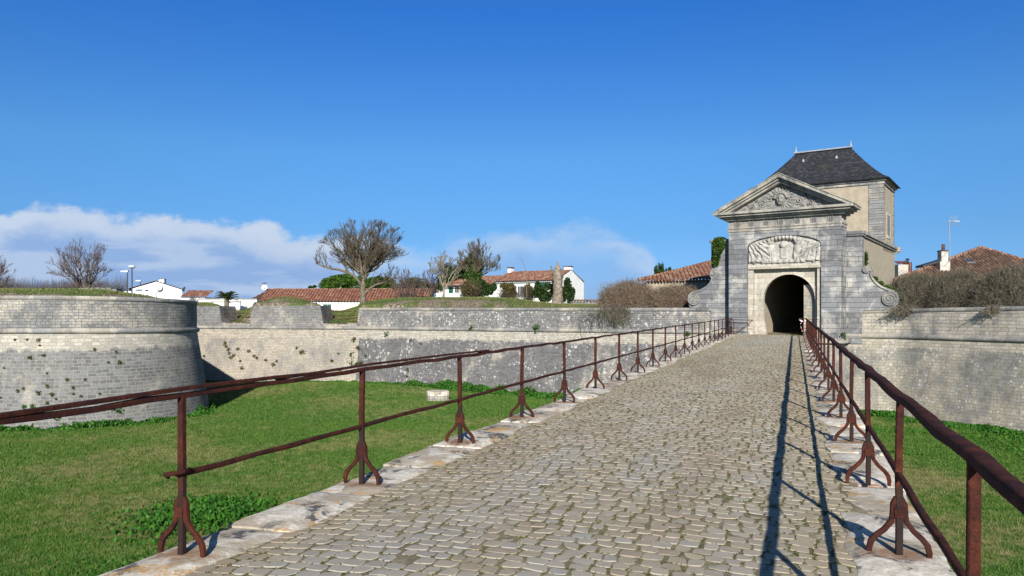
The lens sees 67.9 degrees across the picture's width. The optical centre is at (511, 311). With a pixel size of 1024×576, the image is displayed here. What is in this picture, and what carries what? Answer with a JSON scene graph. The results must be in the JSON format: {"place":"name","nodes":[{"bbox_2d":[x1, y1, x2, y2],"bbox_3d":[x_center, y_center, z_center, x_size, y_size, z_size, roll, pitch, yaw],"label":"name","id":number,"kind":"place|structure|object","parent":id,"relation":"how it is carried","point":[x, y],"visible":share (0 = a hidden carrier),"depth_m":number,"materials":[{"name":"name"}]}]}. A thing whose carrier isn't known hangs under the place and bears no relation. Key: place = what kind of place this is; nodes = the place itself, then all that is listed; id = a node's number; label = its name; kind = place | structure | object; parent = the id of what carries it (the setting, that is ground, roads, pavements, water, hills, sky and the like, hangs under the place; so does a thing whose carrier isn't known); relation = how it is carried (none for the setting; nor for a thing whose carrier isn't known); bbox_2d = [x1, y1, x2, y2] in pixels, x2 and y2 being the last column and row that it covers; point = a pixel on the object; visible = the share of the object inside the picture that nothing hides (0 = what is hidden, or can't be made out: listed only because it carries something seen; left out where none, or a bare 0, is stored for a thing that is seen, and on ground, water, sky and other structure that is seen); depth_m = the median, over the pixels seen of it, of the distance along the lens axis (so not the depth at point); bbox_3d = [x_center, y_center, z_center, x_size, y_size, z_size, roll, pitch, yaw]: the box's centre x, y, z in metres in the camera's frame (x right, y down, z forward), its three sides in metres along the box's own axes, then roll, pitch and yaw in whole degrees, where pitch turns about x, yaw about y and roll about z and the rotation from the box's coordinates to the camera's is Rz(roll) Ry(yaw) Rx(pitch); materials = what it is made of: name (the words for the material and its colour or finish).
{"place":"outdoors","nodes":[
{"label":"outdoors","id":0,"kind":"place"},
{"bbox_2d":[124,279,184,298],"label":"house","id":1,"kind":"structure","parent":0,"point":[167,291],"depth_m":105.00,"materials":[{"name":"paint"}]},
{"bbox_2d":[154,283,161,289],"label":"satellite dish","id":2,"kind":"object","parent":1,"relation":"attached to","point":[157,286],"visible":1,"depth_m":104.54,"materials":[{"name":"paint"}]},
{"bbox_2d":[180,290,213,301],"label":"house","id":3,"kind":"structure","parent":0,"point":[200,294],"depth_m":101.05,"materials":[{"name":"tile"}]},
{"bbox_2d":[0,287,599,323],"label":"rampart bank","id":4,"kind":"structure","parent":0,"point":[460,302],"depth_m":63.27,"materials":[{"name":"green plant"}]},
{"bbox_2d":[81,288,122,291],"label":"stone kerb","id":5,"kind":"structure","parent":4,"relation":"on","point":[113,289],"depth_m":47.00,"materials":[{"name":"beige stone"}]},
{"bbox_2d":[128,265,135,292],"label":"street lamp","id":6,"kind":"object","parent":4,"relation":"on","point":[131,266],"visible":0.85,"depth_m":83.95,"materials":[{"name":"metal"}]},
{"bbox_2d":[211,301,240,308],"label":"garden wall","id":7,"kind":"structure","parent":4,"relation":"on","point":[237,304],"depth_m":84.00,"materials":[{"name":"paint"}]},
{"bbox_2d":[215,290,238,305],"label":"palm tree","id":8,"kind":"object","parent":4,"relation":"on","point":[228,296],"visible":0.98,"depth_m":83.78,"materials":[{"name":"green plant"}]},
{"bbox_2d":[313,218,407,303],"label":"bare tree","id":9,"kind":"object","parent":4,"relation":"on","point":[362,264],"visible":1,"depth_m":69.17,"materials":[{"name":"grey plant"}]},
{"bbox_2d":[420,268,439,296],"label":"bare tree","id":10,"kind":"object","parent":4,"relation":"on","point":[431,284],"visible":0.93,"depth_m":75.03,"materials":[{"name":"brown plant"}]},
{"bbox_2d":[427,249,464,296],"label":"bare tree","id":11,"kind":"object","parent":4,"relation":"on","point":[441,264],"visible":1,"depth_m":72.92,"materials":[{"name":"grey plant"}]},
{"bbox_2d":[455,277,483,296],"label":"shrub","id":12,"kind":"object","parent":4,"relation":"on","point":[468,288],"visible":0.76,"depth_m":72.09,"materials":[{"name":"green plant"}]},
{"bbox_2d":[453,238,501,285],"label":"ivy clad tree","id":13,"kind":"object","parent":4,"relation":"on","point":[473,266],"visible":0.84,"depth_m":73.66,"materials":[{"name":"green plant"}]},
{"bbox_2d":[477,279,497,296],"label":"shrub","id":14,"kind":"object","parent":4,"relation":"on","point":[488,288],"visible":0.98,"depth_m":72.27,"materials":[{"name":"green plant"}]},
{"bbox_2d":[492,281,521,297],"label":"shrub","id":15,"kind":"object","parent":4,"relation":"on","point":[509,289],"visible":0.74,"depth_m":72.17,"materials":[{"name":"green plant"}]},
{"bbox_2d":[520,283,535,300],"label":"shrub","id":16,"kind":"object","parent":4,"relation":"on","point":[529,292],"visible":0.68,"depth_m":72.35,"materials":[{"name":"brown plant"}]},
{"bbox_2d":[531,281,551,301],"bbox_3d":[2.507,-1.613,63.581,1.822,1.973,1.214,0,0,0],"label":"shrub","id":17,"kind":"object","parent":4,"relation":"on","point":[540,292],"visible":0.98,"depth_m":63.36,"materials":[{"name":"green plant"}]},
{"bbox_2d":[549,280,552,296],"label":"shrub","id":18,"kind":"object","parent":4,"relation":"on","point":[551,290],"visible":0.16,"depth_m":63.42,"materials":[{"name":"green plant"}]},
{"bbox_2d":[550,262,563,303],"bbox_3d":[3.679,-2.330,61.526,1.022,3.572,1.088,0,0,36],"label":"dead tree","id":19,"kind":"object","parent":4,"relation":"on","point":[557,277],"visible":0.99,"depth_m":61.17,"materials":[{"name":"brown plant"}]},
{"bbox_2d":[562,277,575,303],"bbox_3d":[4.694,-1.808,63.515,1.305,2.299,0.987,0,0,0],"label":"shrub","id":20,"kind":"object","parent":4,"relation":"on","point":[569,291],"visible":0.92,"depth_m":63.33,"materials":[{"name":"green plant"}]},
{"bbox_2d":[570,299,598,303],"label":"garden wall","id":21,"kind":"structure","parent":4,"relation":"on","point":[587,302],"depth_m":78.00,"materials":[{"name":"tile"}]},
{"bbox_2d":[556,277,655,329],"bbox_3d":[7.719,-0.750,54.739,9.272,4.350,4.310,0,0,0],"label":"tamarisk bush","id":22,"kind":"object","parent":4,"relation":"on","point":[624,296],"visible":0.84,"depth_m":53.77,"materials":[{"name":"brown plant"}]},
{"bbox_2d":[644,279,698,307],"bbox_3d":[11.614,-0.627,53.755,4.853,3.317,4.017,0,0,0],"label":"tamarisk bush","id":23,"kind":"object","parent":4,"relation":"on","point":[674,296],"visible":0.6,"depth_m":52.81,"materials":[{"name":"brown plant"}]},
{"bbox_2d":[637,260,710,290],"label":"house","id":24,"kind":"structure","parent":4,"relation":"on","point":[697,271],"depth_m":58.91,"materials":[{"name":"tile"}]},
{"bbox_2d":[253,288,433,310],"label":"house","id":25,"kind":"structure","parent":0,"point":[337,299],"depth_m":96.92,"materials":[{"name":"red tile"}]},
{"bbox_2d":[261,283,266,289],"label":"satellite dish","id":26,"kind":"object","parent":25,"relation":"on","point":[263,287],"visible":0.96,"depth_m":98.61,"materials":[{"name":"paint"}]},
{"bbox_2d":[436,266,583,302],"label":"house","id":27,"kind":"structure","parent":0,"point":[520,278],"depth_m":104.82,"materials":[{"name":"tile"}]},
{"bbox_2d":[518,286,521,296],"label":"window","id":28,"kind":"structure","parent":27,"relation":"in","point":[519,287],"depth_m":103.05,"materials":[{"name":"grey glass"}]},
{"bbox_2d":[0,381,1023,575],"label":"moat floor","id":29,"kind":"structure","parent":0,"point":[995,550],"depth_m":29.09,"materials":[{"name":"green plant"}]},
{"bbox_2d":[0,295,208,429],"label":"stone bastion","id":30,"kind":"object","parent":29,"relation":"on","point":[154,343],"visible":0.96,"depth_m":40.62,"materials":[{"name":"grey stone"}]},
{"bbox_2d":[197,306,359,381],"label":"curtain wall","id":31,"kind":"structure","parent":29,"relation":"on","point":[271,334],"depth_m":65.15,"materials":[{"name":"stone"}]},
{"bbox_2d":[223,309,249,317],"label":"iron bar guard","id":32,"kind":"object","parent":31,"relation":"attached to","point":[236,313],"visible":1,"depth_m":66.82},
{"bbox_2d":[324,315,356,319],"bbox_3d":[-14.625,0.276,64.645,3.034,0.736,0.045,0,0,13],"label":"iron bar guard","id":33,"kind":"object","parent":31,"relation":"attached to","point":[340,315],"visible":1,"depth_m":64.63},
{"bbox_2d":[426,390,449,400],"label":"stone plinth","id":34,"kind":"structure","parent":29,"relation":"on","point":[437,395],"depth_m":51.85,"materials":[{"name":"stone"}]},
{"bbox_2d":[0,379,1023,440],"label":"nettles","id":35,"kind":"object","parent":29,"relation":"on","point":[449,384],"visible":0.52,"depth_m":43.37,"materials":[{"name":"green plant"}]},
{"bbox_2d":[17,424,1023,575],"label":"ground ivy","id":36,"kind":"object","parent":29,"relation":"on","point":[207,510],"visible":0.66,"depth_m":22.40,"materials":[{"name":"green plant"}]},
{"bbox_2d":[98,334,956,575],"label":"stone bridge","id":37,"kind":"structure","parent":29,"relation":"on","point":[881,558],"depth_m":6.27,"materials":[{"name":"stone"}]},
{"bbox_2d":[0,318,734,557],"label":"iron railing","id":38,"kind":"object","parent":37,"relation":"on","point":[181,518],"visible":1,"depth_m":6.13,"materials":[{"name":"brown metal"}]},
{"bbox_2d":[726,319,752,333],"bbox_3d":[14.381,0.968,48.031,1.686,1.011,0.046,0,0,34],"label":"iron barrier","id":39,"kind":"object","parent":37,"relation":"on","point":[733,325],"visible":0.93,"depth_m":48.23,"materials":[{"name":"metal"}]},
{"bbox_2d":[800,318,1023,575],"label":"iron railing","id":40,"kind":"object","parent":37,"relation":"on","point":[995,474],"visible":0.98,"depth_m":4.89,"materials":[{"name":"brown metal"}]},
{"bbox_2d":[356,308,727,394],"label":"curtain wall","id":41,"kind":"structure","parent":29,"relation":"on","point":[436,331],"depth_m":56.79,"materials":[{"name":"stone"}]},
{"bbox_2d":[687,172,900,385],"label":"town gate","id":42,"kind":"structure","parent":29,"relation":"on","point":[794,250],"depth_m":46.94,"materials":[{"name":"grey stone"}]},
{"bbox_2d":[711,237,725,266],"bbox_3d":[13.559,-3.944,49.716,1.097,2.017,0.857,0,0,0],"label":"ivy","id":43,"kind":"object","parent":42,"relation":"attached to","point":[718,245],"visible":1,"depth_m":49.57,"materials":[{"name":"green plant"}]},
{"bbox_2d":[803,278,809,317],"bbox_3d":[24.780,-0.575,58.446,4.643,5.050,0.200,0,0,34],"label":"door","id":44,"kind":"structure","parent":42,"relation":"in","point":[805,282],"depth_m":59.61,"materials":[{"name":"paint"}]},
{"bbox_2d":[748,140,900,254],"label":"tower","id":45,"kind":"structure","parent":42,"relation":"on","point":[849,173],"depth_m":54.36,"materials":[{"name":"stone"}]},
{"bbox_2d":[887,212,890,239],"bbox_3d":[27.062,-6.188,54.706,0.140,1.839,1.796,0,0,34],"label":"window","id":46,"kind":"structure","parent":45,"relation":"in","point":[888,215],"depth_m":54.65,"materials":[{"name":"stone"}]},
{"bbox_2d":[864,251,868,265],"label":"ivy","id":47,"kind":"object","parent":42,"relation":"attached to","point":[865,258],"visible":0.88,"depth_m":46.42,"materials":[{"name":"green plant"}]},
{"bbox_2d":[873,276,901,297],"bbox_3d":[22.401,-1.447,45.470,1.820,1.454,0.524,0,0,35],"label":"ivy","id":48,"kind":"object","parent":42,"relation":"attached to","point":[881,282],"visible":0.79,"depth_m":45.47,"materials":[{"name":"green plant"}]},
{"bbox_2d":[845,306,1023,430],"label":"curtain wall","id":49,"kind":"structure","parent":29,"relation":"on","point":[964,365],"depth_m":41.84,"materials":[{"name":"stone"}]},
{"bbox_2d":[0,0,1023,301],"label":"sky","id":50,"kind":"structure","parent":0,"point":[214,145],"materials":[{"name":"blue"}]},
{"bbox_2d":[180,331,867,575],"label":"road","id":51,"kind":"structure","parent":0,"point":[342,531],"depth_m":6.36,"materials":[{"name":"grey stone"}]},
{"bbox_2d":[654,261,672,280],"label":"cypress","id":52,"kind":"object","parent":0,"point":[658,268],"visible":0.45,"depth_m":89.89,"materials":[{"name":"green plant"}]},
{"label":"rampart bank","id":53,"kind":"structure","parent":0,"visible":0},
{"bbox_2d":[895,258,911,276],"bbox_3d":[33.128,-1.965,64.341,1.400,5.130,0.935,0,0,0],"label":"chimney","id":54,"kind":"object","parent":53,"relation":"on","point":[905,266],"visible":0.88,"depth_m":64.00,"materials":[{"name":"white paint"}]},
{"bbox_2d":[881,268,950,318],"bbox_3d":[24.226,-0.958,45.630,5.667,3.681,4.091,0,0,0],"label":"tamarisk bush","id":55,"kind":"object","parent":53,"relation":"on","point":[910,288],"visible":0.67,"depth_m":44.74,"materials":[{"name":"brown plant"}]},
{"bbox_2d":[918,261,983,307],"bbox_3d":[25.893,-0.908,43.827,5.081,3.935,4.029,0,0,0],"label":"tamarisk bush","id":56,"kind":"object","parent":53,"relation":"on","point":[951,290],"visible":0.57,"depth_m":43.00,"materials":[{"name":"brown plant"}]},
{"bbox_2d":[892,244,1023,286],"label":"house","id":57,"kind":"structure","parent":53,"relation":"on","point":[984,258],"depth_m":59.08,"materials":[{"name":"brown tile"}]},
{"bbox_2d":[948,215,959,261],"bbox_3d":[33.960,-5.251,58.400,0.931,4.355,0.062,0,0,0],"label":"television aerial","id":58,"kind":"object","parent":57,"relation":"attached to","point":[949,233],"visible":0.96,"depth_m":58.38,"materials":[{"name":"metal"}]},
{"bbox_2d":[960,256,1023,318],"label":"tamarisk bush","id":59,"kind":"object","parent":53,"relation":"on","point":[999,288],"visible":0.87,"depth_m":40.67,"materials":[{"name":"brown plant"}]},
{"label":"town ground","id":60,"kind":"structure","parent":0,"visible":0},
{"bbox_2d":[0,256,15,287],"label":"bare tree","id":61,"kind":"object","parent":60,"relation":"on","point":[2,269],"visible":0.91,"depth_m":98.64,"materials":[{"name":"brown plant"}]},
{"bbox_2d":[0,274,139,291],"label":"hedge","id":62,"kind":"object","parent":60,"relation":"on","point":[61,285],"visible":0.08,"depth_m":147.03,"materials":[{"name":"plant"}]},
{"bbox_2d":[45,237,114,288],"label":"bare tree","id":63,"kind":"object","parent":60,"relation":"on","point":[66,265],"visible":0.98,"depth_m":104.27,"materials":[{"name":"grey plant"}]},
{"bbox_2d":[120,270,128,292],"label":"street lamp","id":64,"kind":"object","parent":60,"relation":"on","point":[127,271],"visible":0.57,"depth_m":91.95,"materials":[{"name":"metal"}]},
{"bbox_2d":[187,294,198,301],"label":"bare shrub","id":65,"kind":"object","parent":60,"relation":"on","point":[193,298],"visible":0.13,"depth_m":96.93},
{"bbox_2d":[198,298,257,308],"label":"garden wall","id":66,"kind":"structure","parent":60,"relation":"on","point":[246,303],"depth_m":88.00,"materials":[{"name":"paint"}]},
{"bbox_2d":[318,273,361,287],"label":"pine tree","id":67,"kind":"object","parent":60,"relation":"on","point":[344,280],"visible":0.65,"depth_m":126.64,"materials":[{"name":"green plant"}]},
{"bbox_2d":[365,275,397,287],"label":"pine tree","id":68,"kind":"object","parent":60,"relation":"on","point":[369,282],"visible":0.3,"depth_m":123.62,"materials":[{"name":"green plant"}]},
{"bbox_2d":[386,266,424,297],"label":"bare tree","id":69,"kind":"object","parent":60,"relation":"on","point":[402,285],"visible":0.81,"depth_m":91.72,"materials":[{"name":"brown plant"}]},
{"bbox_2d":[397,277,444,296],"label":"evergreen tree","id":70,"kind":"object","parent":60,"relation":"on","point":[439,287],"visible":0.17,"depth_m":103.90,"materials":[{"name":"green plant"}]},
{"bbox_2d":[435,260,466,282],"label":"evergreen tree","id":71,"kind":"object","parent":60,"relation":"on","point":[462,272],"visible":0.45,"depth_m":111.10,"materials":[{"name":"green plant"}]}
]}

